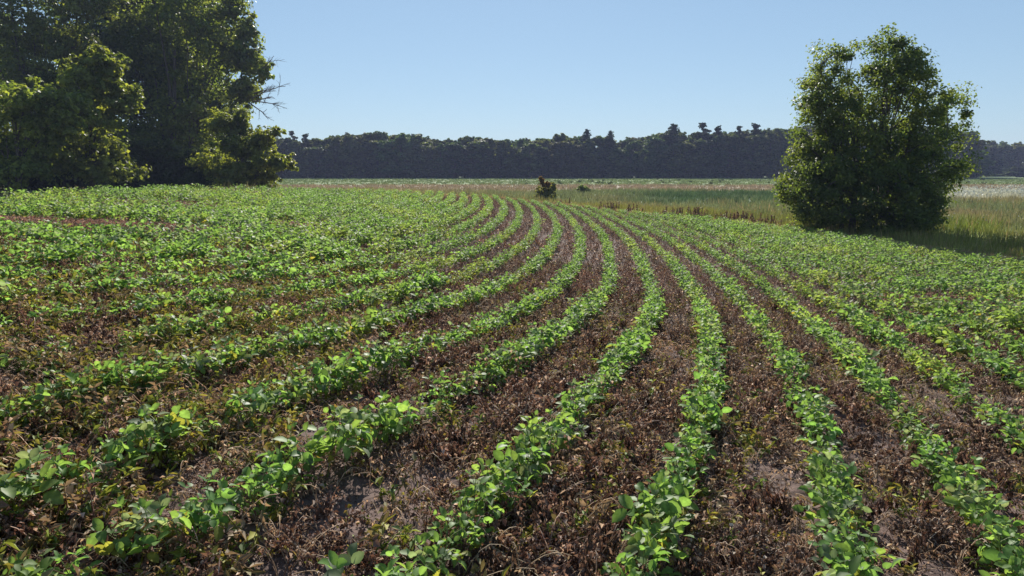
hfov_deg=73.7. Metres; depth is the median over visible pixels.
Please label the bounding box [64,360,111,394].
soybean plant
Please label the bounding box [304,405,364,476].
soybean plant
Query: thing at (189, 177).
shrub
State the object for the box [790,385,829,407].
soybean plant
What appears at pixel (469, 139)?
wood tree
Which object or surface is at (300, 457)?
soybean plant
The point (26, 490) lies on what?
soybean plant
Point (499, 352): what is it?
soybean plant
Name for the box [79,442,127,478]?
soybean plant
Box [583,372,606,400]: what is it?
soybean plant
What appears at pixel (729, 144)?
wood tree
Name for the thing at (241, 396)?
soybean plant
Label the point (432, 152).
wood tree
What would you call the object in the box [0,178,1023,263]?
meadow grass
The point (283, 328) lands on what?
soybean plant
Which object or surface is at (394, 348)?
soybean plant
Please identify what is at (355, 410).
soybean plant
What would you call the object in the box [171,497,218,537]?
soybean plant
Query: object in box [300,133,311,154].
pine tree
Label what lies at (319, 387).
soybean plant
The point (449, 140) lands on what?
wood tree
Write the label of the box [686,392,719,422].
soybean plant
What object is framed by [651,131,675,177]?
wood tree
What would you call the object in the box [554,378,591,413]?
soybean plant
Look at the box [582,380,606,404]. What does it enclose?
soybean plant
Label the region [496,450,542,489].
soybean plant
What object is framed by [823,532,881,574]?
soybean plant
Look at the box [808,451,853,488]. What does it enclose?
soybean plant
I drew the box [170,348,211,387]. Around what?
soybean plant
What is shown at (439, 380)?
soybean plant
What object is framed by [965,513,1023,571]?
soybean plant
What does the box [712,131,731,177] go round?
wood tree
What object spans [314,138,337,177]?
wood tree
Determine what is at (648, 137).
wood tree
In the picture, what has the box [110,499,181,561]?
soybean plant
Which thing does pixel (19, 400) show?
soybean plant
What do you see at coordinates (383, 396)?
soybean plant
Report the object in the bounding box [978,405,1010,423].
soybean plant
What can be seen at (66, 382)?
soybean plant
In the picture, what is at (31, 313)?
soybean plant
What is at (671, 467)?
soybean plant
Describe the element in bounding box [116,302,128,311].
soybean plant
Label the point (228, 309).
soybean plant
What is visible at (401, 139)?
wood tree
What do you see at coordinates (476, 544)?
soybean plant
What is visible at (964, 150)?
wood tree
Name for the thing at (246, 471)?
soybean plant
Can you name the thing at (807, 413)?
soybean plant
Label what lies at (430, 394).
soybean plant
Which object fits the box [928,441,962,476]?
soybean plant
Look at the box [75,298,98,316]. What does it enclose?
soybean plant
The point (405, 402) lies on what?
soybean plant
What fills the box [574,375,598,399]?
soybean plant
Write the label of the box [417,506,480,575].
soybean plant
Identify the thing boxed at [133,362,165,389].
soybean plant
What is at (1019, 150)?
wood tree
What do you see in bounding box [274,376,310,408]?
soybean plant
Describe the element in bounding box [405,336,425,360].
soybean plant
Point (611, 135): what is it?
pine tree
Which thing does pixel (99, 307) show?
soybean plant
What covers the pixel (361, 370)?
soybean plant
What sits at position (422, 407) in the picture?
soybean plant
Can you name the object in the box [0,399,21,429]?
soybean plant
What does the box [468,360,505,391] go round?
soybean plant
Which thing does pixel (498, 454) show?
soybean plant
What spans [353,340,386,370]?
soybean plant
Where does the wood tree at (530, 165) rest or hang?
on the ground at (368, 490)
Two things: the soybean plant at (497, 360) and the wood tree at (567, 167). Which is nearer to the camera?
the soybean plant at (497, 360)
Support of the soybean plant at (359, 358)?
on the ground at (368, 490)
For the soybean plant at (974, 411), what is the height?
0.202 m
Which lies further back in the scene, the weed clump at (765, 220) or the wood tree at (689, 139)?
the wood tree at (689, 139)
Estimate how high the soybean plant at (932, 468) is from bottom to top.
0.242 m
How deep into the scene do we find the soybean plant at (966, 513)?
3.54 m
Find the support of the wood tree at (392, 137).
on the ground at (368, 490)
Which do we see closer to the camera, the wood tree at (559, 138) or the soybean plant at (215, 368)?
the soybean plant at (215, 368)
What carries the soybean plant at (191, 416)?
on the ground at (368, 490)
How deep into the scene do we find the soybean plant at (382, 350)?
5.14 m
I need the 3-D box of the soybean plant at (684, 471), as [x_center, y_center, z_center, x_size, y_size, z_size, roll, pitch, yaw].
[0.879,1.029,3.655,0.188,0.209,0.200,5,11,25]
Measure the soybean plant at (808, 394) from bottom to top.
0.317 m
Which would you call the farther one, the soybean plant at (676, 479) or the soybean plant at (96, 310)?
the soybean plant at (96, 310)
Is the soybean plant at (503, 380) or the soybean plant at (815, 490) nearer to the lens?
the soybean plant at (815, 490)
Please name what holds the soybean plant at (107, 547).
on the ground at (368, 490)
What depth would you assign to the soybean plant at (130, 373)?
3.91 m
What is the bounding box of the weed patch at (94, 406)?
[0,218,1023,575]
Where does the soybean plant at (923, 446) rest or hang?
on the ground at (368, 490)
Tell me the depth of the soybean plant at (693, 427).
4.39 m
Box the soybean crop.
[0,183,1023,575]
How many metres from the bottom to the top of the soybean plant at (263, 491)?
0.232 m
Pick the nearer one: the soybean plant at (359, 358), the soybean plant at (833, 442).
the soybean plant at (833, 442)
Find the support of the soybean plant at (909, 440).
on the ground at (368, 490)
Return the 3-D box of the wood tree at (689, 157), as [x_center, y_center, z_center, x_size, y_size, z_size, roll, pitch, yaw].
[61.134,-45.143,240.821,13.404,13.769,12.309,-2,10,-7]
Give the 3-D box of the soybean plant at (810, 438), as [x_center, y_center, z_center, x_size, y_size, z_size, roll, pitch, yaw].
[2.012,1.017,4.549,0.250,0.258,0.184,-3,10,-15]
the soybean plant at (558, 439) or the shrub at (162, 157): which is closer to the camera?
the soybean plant at (558, 439)
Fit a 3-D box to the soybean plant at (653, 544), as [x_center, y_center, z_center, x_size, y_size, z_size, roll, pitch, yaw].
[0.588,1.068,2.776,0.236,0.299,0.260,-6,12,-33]
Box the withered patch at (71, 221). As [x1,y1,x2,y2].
[0,188,1022,310]
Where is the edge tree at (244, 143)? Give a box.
[184,107,298,189]
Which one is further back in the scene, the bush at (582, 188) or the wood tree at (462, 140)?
the wood tree at (462, 140)
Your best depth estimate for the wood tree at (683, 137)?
248.54 m
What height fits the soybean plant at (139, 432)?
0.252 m
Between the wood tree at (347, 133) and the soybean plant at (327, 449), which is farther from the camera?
the wood tree at (347, 133)
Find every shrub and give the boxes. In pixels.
[0,152,66,193]
[13,132,83,193]
[59,124,156,191]
[118,132,194,189]
[163,147,220,188]
[996,168,1023,176]
[1011,167,1023,176]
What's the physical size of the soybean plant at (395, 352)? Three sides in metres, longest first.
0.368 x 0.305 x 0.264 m
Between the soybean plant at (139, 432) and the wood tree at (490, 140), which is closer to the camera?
the soybean plant at (139, 432)
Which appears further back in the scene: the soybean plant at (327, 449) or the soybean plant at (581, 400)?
the soybean plant at (581, 400)
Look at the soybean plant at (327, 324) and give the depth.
5.74 m
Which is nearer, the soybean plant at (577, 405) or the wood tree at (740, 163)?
the soybean plant at (577, 405)
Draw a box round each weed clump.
[675,207,684,214]
[692,207,703,215]
[736,211,749,220]
[751,212,766,222]
[766,215,774,223]
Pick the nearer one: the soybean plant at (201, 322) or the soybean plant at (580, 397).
the soybean plant at (580, 397)
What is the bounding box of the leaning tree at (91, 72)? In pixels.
[50,44,152,189]
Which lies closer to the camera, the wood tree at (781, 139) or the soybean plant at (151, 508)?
the soybean plant at (151, 508)
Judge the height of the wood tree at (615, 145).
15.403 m
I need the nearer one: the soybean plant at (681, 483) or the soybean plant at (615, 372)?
the soybean plant at (681, 483)
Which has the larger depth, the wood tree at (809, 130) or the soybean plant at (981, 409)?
the wood tree at (809, 130)
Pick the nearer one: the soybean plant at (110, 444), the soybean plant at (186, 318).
the soybean plant at (110, 444)
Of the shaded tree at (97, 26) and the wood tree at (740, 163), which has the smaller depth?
the shaded tree at (97, 26)
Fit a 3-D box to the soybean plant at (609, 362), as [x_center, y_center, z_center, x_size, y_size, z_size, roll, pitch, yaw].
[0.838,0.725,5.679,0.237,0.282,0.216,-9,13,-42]
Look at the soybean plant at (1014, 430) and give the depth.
4.96 m
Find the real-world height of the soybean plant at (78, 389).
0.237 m
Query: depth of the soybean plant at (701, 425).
4.43 m
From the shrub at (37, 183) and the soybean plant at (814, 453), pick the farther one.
the shrub at (37, 183)
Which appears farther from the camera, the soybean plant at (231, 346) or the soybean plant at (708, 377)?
the soybean plant at (708, 377)
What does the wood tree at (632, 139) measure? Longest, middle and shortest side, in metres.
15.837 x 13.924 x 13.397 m
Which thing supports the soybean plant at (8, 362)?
on the ground at (368, 490)
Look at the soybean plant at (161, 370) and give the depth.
4.13 m
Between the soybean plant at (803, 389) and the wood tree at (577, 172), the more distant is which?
the wood tree at (577, 172)
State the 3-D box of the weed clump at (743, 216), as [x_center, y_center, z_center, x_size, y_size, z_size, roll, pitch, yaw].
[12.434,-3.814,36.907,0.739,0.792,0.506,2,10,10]
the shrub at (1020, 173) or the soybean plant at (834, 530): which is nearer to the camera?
the soybean plant at (834, 530)
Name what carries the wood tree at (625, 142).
on the ground at (368, 490)
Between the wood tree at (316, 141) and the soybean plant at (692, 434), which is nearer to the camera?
the soybean plant at (692, 434)
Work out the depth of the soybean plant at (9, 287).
5.51 m
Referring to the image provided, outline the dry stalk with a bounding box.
[875,544,949,568]
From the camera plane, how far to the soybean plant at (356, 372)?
4.69 m
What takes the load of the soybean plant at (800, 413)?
on the ground at (368, 490)
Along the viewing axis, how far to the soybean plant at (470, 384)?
4.80 m
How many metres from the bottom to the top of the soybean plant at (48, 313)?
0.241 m
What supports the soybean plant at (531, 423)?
on the ground at (368, 490)
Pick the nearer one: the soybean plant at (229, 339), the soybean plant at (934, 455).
the soybean plant at (934, 455)
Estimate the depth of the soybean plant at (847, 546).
2.85 m
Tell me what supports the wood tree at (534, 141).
on the ground at (368, 490)
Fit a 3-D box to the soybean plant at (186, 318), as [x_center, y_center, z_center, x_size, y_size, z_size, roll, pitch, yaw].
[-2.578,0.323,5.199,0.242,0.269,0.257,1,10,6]
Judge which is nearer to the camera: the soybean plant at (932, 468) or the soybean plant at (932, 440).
the soybean plant at (932, 468)
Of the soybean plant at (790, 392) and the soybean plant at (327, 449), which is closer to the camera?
the soybean plant at (327, 449)
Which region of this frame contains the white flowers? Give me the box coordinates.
[943,184,1023,222]
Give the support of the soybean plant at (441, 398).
on the ground at (368, 490)
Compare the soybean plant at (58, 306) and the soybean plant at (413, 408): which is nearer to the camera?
the soybean plant at (413, 408)
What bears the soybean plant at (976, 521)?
on the ground at (368, 490)
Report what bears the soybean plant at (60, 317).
on the ground at (368, 490)
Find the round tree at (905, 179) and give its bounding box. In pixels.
[771,22,988,237]
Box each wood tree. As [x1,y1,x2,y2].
[273,144,287,177]
[274,138,283,145]
[277,137,303,177]
[284,139,305,177]
[296,147,320,177]
[301,145,332,177]
[310,138,328,177]
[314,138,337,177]
[324,135,347,177]
[336,132,349,177]
[336,134,366,177]
[352,135,370,177]
[362,131,380,177]
[365,138,391,177]
[371,131,388,176]
[372,139,404,177]
[385,133,415,177]
[387,135,403,167]
[402,143,428,177]
[404,134,419,151]
[409,134,432,176]
[419,145,442,177]
[428,139,448,176]
[430,143,452,177]
[440,141,471,177]
[443,138,459,177]
[455,146,479,177]
[456,137,471,177]
[461,135,475,176]
[467,139,498,177]
[470,138,496,177]
[485,137,495,177]
[490,140,512,177]
[499,139,518,177]
[501,146,526,177]
[513,138,530,177]
[513,143,543,177]
[528,147,554,177]
[529,140,547,176]
[537,139,550,177]
[542,142,571,178]
[546,133,573,177]
[560,139,580,177]
[565,137,579,177]
[570,144,590,177]
[578,138,606,177]
[591,136,614,177]
[596,137,623,172]
[596,148,622,177]
[604,148,638,177]
[614,139,628,166]
[622,141,642,176]
[625,136,640,177]
[631,139,645,177]
[631,142,662,177]
[645,134,666,171]
[645,137,669,177]
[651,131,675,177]
[668,140,702,177]
[673,133,686,177]
[687,132,713,177]
[708,135,730,177]
[711,133,745,177]
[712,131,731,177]
[726,135,756,177]
[733,131,751,164]
[756,127,772,177]
[760,131,782,177]
[770,128,787,176]
[770,131,797,176]
[773,128,799,176]
[780,135,805,177]
[801,125,814,135]
[922,129,948,177]
[933,143,963,177]
[946,132,983,175]
[959,137,991,177]
[963,131,987,177]
[980,147,995,176]
[986,140,997,169]
[986,145,1006,175]
[988,143,1013,175]
[1010,145,1023,170]
[1011,141,1023,163]
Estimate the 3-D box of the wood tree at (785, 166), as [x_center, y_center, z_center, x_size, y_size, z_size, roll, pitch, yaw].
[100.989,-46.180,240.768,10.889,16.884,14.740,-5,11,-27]
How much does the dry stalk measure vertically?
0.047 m
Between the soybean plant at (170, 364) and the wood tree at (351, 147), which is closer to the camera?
the soybean plant at (170, 364)
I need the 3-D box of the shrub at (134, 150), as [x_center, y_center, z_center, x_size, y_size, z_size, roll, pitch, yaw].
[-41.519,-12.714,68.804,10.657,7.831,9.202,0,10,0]
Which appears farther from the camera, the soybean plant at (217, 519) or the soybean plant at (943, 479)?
the soybean plant at (943, 479)
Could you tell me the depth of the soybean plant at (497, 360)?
5.36 m
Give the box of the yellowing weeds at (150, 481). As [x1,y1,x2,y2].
[0,203,1023,575]
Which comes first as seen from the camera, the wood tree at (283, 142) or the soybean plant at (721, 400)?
the soybean plant at (721, 400)
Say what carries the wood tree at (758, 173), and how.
on the ground at (368, 490)
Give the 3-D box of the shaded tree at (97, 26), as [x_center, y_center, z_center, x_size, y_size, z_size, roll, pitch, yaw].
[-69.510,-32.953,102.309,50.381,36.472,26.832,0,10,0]
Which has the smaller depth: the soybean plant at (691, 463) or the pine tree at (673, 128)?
the soybean plant at (691, 463)
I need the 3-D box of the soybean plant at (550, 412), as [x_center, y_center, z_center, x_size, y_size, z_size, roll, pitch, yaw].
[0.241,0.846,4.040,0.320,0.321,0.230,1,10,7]
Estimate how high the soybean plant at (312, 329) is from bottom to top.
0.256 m
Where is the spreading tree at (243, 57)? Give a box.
[93,0,290,159]
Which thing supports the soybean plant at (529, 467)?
on the ground at (368, 490)
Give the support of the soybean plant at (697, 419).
on the ground at (368, 490)
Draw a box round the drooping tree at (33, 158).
[0,74,100,195]
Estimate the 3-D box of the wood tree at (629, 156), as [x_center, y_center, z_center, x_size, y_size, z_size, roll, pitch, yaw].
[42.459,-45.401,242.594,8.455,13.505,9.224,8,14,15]
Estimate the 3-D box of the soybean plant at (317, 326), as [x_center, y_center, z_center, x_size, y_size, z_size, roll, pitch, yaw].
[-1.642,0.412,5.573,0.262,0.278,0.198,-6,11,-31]
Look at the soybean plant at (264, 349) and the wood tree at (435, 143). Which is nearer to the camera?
the soybean plant at (264, 349)
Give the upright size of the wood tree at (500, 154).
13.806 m
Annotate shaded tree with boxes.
[0,0,203,188]
[109,0,256,162]
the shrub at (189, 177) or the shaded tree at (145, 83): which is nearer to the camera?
the shrub at (189, 177)
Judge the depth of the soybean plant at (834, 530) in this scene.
3.11 m
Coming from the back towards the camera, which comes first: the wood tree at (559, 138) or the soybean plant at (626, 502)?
the wood tree at (559, 138)
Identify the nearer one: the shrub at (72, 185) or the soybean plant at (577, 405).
the soybean plant at (577, 405)
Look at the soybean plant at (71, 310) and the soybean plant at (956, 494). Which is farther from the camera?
the soybean plant at (71, 310)
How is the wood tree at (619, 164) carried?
on the ground at (368, 490)
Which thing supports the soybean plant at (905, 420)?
on the ground at (368, 490)
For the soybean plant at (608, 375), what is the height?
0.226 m
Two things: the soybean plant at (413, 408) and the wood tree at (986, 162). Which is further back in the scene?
the wood tree at (986, 162)
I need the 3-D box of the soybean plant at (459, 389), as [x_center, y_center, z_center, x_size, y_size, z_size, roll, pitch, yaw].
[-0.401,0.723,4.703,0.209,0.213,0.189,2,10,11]
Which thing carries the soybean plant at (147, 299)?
on the ground at (368, 490)
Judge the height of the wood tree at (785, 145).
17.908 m
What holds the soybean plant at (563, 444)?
on the ground at (368, 490)
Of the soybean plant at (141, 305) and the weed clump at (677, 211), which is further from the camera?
the weed clump at (677, 211)
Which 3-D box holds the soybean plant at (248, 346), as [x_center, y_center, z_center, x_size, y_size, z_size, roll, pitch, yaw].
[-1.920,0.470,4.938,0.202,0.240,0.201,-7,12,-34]
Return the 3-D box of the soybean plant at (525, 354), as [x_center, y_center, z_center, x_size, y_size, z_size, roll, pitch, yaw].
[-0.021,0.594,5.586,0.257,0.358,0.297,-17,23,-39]
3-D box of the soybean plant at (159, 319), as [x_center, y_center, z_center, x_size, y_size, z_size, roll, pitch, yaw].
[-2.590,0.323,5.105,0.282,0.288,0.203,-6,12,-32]
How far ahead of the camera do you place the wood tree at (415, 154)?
241.41 m
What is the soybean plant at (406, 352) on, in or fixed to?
on the ground at (368, 490)
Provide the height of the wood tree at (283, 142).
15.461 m
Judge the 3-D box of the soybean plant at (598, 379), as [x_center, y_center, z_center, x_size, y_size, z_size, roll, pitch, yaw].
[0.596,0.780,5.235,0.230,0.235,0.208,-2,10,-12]
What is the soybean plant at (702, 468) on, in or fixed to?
on the ground at (368, 490)
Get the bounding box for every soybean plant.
[0,276,16,299]
[0,349,28,373]
[0,395,31,420]
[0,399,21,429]
[0,442,63,503]
[0,480,35,519]
[2,280,17,299]
[6,276,36,296]
[9,458,64,507]
[15,386,58,417]
[22,282,55,299]
[23,304,51,326]
[29,307,55,325]
[29,377,76,406]
[29,444,89,490]
[31,346,45,359]
[35,370,81,403]
[39,300,68,320]
[39,545,102,575]
[45,335,73,354]
[48,449,101,490]
[50,304,72,322]
[62,371,97,408]
[63,305,84,318]
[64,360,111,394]
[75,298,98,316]
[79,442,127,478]
[85,369,119,396]
[86,494,159,566]
[87,306,111,317]
[93,297,117,313]
[96,422,147,468]
[97,351,145,395]
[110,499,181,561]
[111,356,162,387]
[115,424,166,466]
[115,493,191,555]
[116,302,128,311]
[117,332,134,346]
[118,323,143,347]
[118,409,171,448]
[125,293,154,314]
[127,403,189,443]
[128,295,157,316]
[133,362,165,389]
[134,318,164,342]
[135,410,190,449]
[149,349,186,392]
[150,313,184,338]
[150,349,186,382]
[151,313,191,335]
[159,316,178,339]
[160,488,241,541]
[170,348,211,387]
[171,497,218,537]
[174,316,198,336]
[176,352,207,384]
[177,469,239,526]
[178,406,198,444]
[186,310,210,332]
[190,312,212,331]
[192,410,220,448]
[193,301,231,331]
[195,347,232,374]
[196,349,225,374]
[198,310,222,332]
[201,476,244,520]
[203,339,240,376]
[220,331,258,370]
[221,386,258,425]
[225,345,252,372]
[225,380,269,418]
[232,346,257,370]
[233,468,277,522]
[234,454,283,508]
[235,337,261,361]
[240,381,286,413]
[242,380,281,424]
[247,450,298,501]
[250,331,282,358]
[253,338,282,357]
[256,422,323,483]
[260,451,314,490]
[261,379,290,410]
[262,330,290,352]
[270,324,302,350]
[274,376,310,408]
[277,369,307,397]
[280,421,333,472]
[282,333,304,355]
[289,327,318,348]
[291,359,331,402]
[293,366,322,398]
[296,323,325,353]
[298,324,322,346]
[302,327,325,353]
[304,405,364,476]
[306,312,337,348]
[307,356,346,398]
[313,360,355,390]
[313,406,369,474]
[319,321,340,345]
[321,356,349,384]
[322,408,373,465]
[326,413,362,453]
[334,351,366,376]
[334,357,359,393]
[334,394,378,455]
[344,361,368,382]
[347,347,382,381]
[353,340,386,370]
[356,390,411,435]
[358,339,392,379]
[362,331,400,372]
[364,402,397,448]
[374,333,407,371]
[374,544,425,575]
[377,342,411,371]
[377,400,408,439]
[378,395,419,434]
[385,335,408,367]
[390,336,417,361]
[398,535,455,575]
[399,404,417,432]
[400,332,427,354]
[402,340,422,365]
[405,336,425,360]
[405,531,466,575]
[408,392,435,421]
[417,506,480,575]
[418,388,444,413]
[422,369,457,399]
[429,392,450,412]
[430,392,451,412]
[436,389,455,404]
[437,379,468,395]
[442,500,492,547]
[442,519,484,560]
[450,371,472,399]
[450,495,493,530]
[452,469,501,515]
[453,374,478,393]
[462,365,486,387]
[463,491,503,541]
[466,372,483,391]
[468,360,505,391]
[469,458,509,508]
[473,350,505,383]
[474,344,508,376]
[476,460,522,507]
[479,348,507,378]
[481,360,506,385]
[482,346,512,378]
[493,433,551,485]
[494,466,536,506]
[495,342,530,374]
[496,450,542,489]
[501,347,529,374]
[504,339,532,370]
[504,438,549,487]
[512,410,553,460]
[515,425,551,464]
[515,436,556,473]
[525,420,566,466]
[529,407,578,446]
[537,422,572,459]
[544,418,569,434]
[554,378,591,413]
[554,409,580,428]
[556,388,596,419]
[556,392,586,427]
[556,393,587,420]
[559,414,589,446]
[561,387,583,408]
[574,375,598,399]
[576,374,604,395]
[577,383,603,406]
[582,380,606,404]
[582,391,607,409]
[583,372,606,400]
[588,371,613,389]
[596,351,626,379]
[597,358,626,379]
[599,364,622,387]
[602,370,619,389]
[607,540,670,575]
[612,471,689,557]
[622,524,681,575]
[623,496,694,567]
[624,508,693,575]
[630,474,695,534]
[635,477,686,524]
[648,474,693,514]
[649,464,699,508]
[653,447,706,481]
[653,476,699,517]
[658,478,698,500]
[660,461,695,484]
[662,430,706,469]
[664,435,712,462]
[665,456,709,480]
[670,468,701,495]
[677,390,715,412]
[678,390,731,431]
[679,402,725,429]
[679,414,710,449]
[679,424,707,444]
[679,426,716,455]
[681,409,710,431]
[681,443,714,463]
[684,386,722,418]
[685,384,720,412]
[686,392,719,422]
[686,432,709,457]
[691,372,725,393]
[693,371,730,390]
[698,370,728,388]
[700,369,724,386]
[702,377,723,396]
[717,390,724,402]
[779,384,807,413]
[782,384,800,402]
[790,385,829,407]
[791,396,816,426]
[792,404,826,426]
[792,471,850,532]
[794,420,838,451]
[795,397,825,430]
[797,386,822,403]
[797,414,828,446]
[798,384,836,412]
[801,402,832,433]
[802,443,832,467]
[803,405,835,438]
[804,456,846,491]
[804,473,850,510]
[805,412,842,452]
[805,510,869,569]
[806,450,849,486]
[806,488,858,534]
[806,501,861,546]
[807,447,842,471]
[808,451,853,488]
[811,431,841,456]
[813,548,865,575]
[817,478,862,515]
[818,518,876,560]
[819,452,862,497]
[820,460,842,485]
[822,491,871,530]
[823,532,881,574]
[834,525,899,574]
[879,396,894,418]
[887,394,909,411]
[890,406,925,431]
[893,412,925,434]
[899,432,927,451]
[902,423,931,442]
[906,424,939,448]
[910,446,943,484]
[912,429,935,454]
[915,438,950,465]
[916,439,938,459]
[918,435,957,475]
[926,456,958,490]
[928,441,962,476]
[929,456,969,492]
[933,462,982,503]
[936,455,996,502]
[938,476,975,505]
[942,482,999,526]
[943,484,1006,524]
[959,489,1012,533]
[963,493,1023,539]
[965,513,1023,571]
[967,506,1008,540]
[971,401,995,418]
[974,397,1004,418]
[977,534,1021,571]
[978,402,1007,423]
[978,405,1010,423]
[981,524,1023,575]
[984,406,1021,428]
[984,414,1012,435]
[984,518,1023,552]
[991,419,1023,455]
[994,561,1023,575]
[998,414,1023,453]
[1001,418,1023,440]
[1010,418,1023,440]
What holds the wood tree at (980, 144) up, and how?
on the ground at (368, 490)
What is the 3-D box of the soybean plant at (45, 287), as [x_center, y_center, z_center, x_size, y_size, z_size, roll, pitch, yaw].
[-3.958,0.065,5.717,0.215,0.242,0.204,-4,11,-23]
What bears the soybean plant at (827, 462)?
on the ground at (368, 490)
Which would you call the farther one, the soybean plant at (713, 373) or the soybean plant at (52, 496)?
the soybean plant at (713, 373)
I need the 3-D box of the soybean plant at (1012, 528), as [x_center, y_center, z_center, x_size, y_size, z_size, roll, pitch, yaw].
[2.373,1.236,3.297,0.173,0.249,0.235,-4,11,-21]
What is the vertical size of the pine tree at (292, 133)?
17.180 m
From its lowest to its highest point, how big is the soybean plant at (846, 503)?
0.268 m
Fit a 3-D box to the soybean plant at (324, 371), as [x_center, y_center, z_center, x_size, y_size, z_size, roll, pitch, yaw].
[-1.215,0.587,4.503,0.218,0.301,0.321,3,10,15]
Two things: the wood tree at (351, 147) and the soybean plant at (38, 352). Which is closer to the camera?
the soybean plant at (38, 352)
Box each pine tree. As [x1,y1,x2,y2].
[285,131,300,156]
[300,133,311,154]
[579,129,595,151]
[601,131,616,149]
[661,123,681,151]
[691,122,715,177]
[712,125,722,146]
[732,126,742,143]
[748,123,762,177]
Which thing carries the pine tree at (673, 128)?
on the ground at (368, 490)
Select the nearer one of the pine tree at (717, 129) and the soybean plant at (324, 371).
the soybean plant at (324, 371)
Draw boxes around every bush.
[534,176,556,199]
[574,185,589,192]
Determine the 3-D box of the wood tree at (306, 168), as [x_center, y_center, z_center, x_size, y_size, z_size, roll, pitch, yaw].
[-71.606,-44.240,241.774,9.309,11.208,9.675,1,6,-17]
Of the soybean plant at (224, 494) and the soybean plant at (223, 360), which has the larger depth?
the soybean plant at (223, 360)
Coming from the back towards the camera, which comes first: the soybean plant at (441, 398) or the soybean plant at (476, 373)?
the soybean plant at (476, 373)
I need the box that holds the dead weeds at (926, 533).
[0,187,1023,575]
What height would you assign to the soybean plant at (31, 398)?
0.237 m
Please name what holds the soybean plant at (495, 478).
on the ground at (368, 490)
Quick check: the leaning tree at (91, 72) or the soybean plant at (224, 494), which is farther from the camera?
the leaning tree at (91, 72)
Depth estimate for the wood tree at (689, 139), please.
245.69 m
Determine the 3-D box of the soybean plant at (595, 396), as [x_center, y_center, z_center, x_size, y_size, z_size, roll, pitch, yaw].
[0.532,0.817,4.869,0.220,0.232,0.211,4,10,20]
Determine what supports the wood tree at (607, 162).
on the ground at (368, 490)
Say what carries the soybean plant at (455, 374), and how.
on the ground at (368, 490)
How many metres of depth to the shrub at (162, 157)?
69.15 m
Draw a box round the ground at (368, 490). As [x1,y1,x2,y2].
[0,176,1023,575]
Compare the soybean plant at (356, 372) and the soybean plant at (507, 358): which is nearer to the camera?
the soybean plant at (356, 372)
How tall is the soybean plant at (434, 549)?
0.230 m
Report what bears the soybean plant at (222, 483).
on the ground at (368, 490)
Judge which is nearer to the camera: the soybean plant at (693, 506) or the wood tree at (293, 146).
the soybean plant at (693, 506)
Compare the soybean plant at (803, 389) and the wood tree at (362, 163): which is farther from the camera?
the wood tree at (362, 163)
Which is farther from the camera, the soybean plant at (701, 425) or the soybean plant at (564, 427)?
the soybean plant at (701, 425)
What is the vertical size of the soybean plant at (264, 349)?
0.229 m
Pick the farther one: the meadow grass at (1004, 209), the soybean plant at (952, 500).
the meadow grass at (1004, 209)
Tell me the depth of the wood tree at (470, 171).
242.09 m
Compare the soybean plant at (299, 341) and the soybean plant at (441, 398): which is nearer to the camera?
the soybean plant at (441, 398)
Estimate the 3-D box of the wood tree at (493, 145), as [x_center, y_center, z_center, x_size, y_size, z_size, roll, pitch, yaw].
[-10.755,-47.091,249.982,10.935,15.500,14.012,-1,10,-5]
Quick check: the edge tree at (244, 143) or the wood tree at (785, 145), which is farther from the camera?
the wood tree at (785, 145)
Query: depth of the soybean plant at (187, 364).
4.36 m
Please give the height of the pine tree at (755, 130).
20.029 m
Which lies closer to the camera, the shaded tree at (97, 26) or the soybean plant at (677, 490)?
the soybean plant at (677, 490)
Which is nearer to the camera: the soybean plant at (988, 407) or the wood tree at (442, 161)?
the soybean plant at (988, 407)
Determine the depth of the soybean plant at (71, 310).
5.25 m
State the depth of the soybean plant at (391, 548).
2.38 m
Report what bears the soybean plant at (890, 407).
on the ground at (368, 490)
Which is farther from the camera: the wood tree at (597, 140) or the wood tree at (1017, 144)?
the wood tree at (1017, 144)
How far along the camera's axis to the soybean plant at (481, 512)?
2.90 m
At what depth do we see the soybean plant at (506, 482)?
3.18 m
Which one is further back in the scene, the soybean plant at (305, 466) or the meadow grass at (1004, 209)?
the meadow grass at (1004, 209)
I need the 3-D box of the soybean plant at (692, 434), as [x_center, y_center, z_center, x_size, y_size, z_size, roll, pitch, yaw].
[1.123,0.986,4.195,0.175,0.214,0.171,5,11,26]
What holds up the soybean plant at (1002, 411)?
on the ground at (368, 490)
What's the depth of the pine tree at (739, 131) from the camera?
244.90 m
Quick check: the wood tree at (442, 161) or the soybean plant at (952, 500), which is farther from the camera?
the wood tree at (442, 161)
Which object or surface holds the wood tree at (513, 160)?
on the ground at (368, 490)
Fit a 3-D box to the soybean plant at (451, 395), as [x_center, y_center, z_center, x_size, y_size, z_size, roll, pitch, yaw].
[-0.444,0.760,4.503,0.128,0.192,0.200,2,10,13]
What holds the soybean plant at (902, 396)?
on the ground at (368, 490)
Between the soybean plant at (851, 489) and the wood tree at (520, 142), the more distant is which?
the wood tree at (520, 142)
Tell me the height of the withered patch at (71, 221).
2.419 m
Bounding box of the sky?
[2,0,1023,147]
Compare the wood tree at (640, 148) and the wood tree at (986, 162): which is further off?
the wood tree at (986, 162)
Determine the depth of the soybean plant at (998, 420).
5.18 m
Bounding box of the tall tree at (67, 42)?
[0,0,134,191]
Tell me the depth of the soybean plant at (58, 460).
2.79 m
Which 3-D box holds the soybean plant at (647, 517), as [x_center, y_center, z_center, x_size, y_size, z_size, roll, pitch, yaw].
[0.616,1.054,2.914,0.260,0.296,0.259,-6,11,-31]
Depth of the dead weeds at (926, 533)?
4.50 m
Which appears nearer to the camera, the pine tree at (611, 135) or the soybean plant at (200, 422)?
the soybean plant at (200, 422)
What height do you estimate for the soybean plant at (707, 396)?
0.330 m

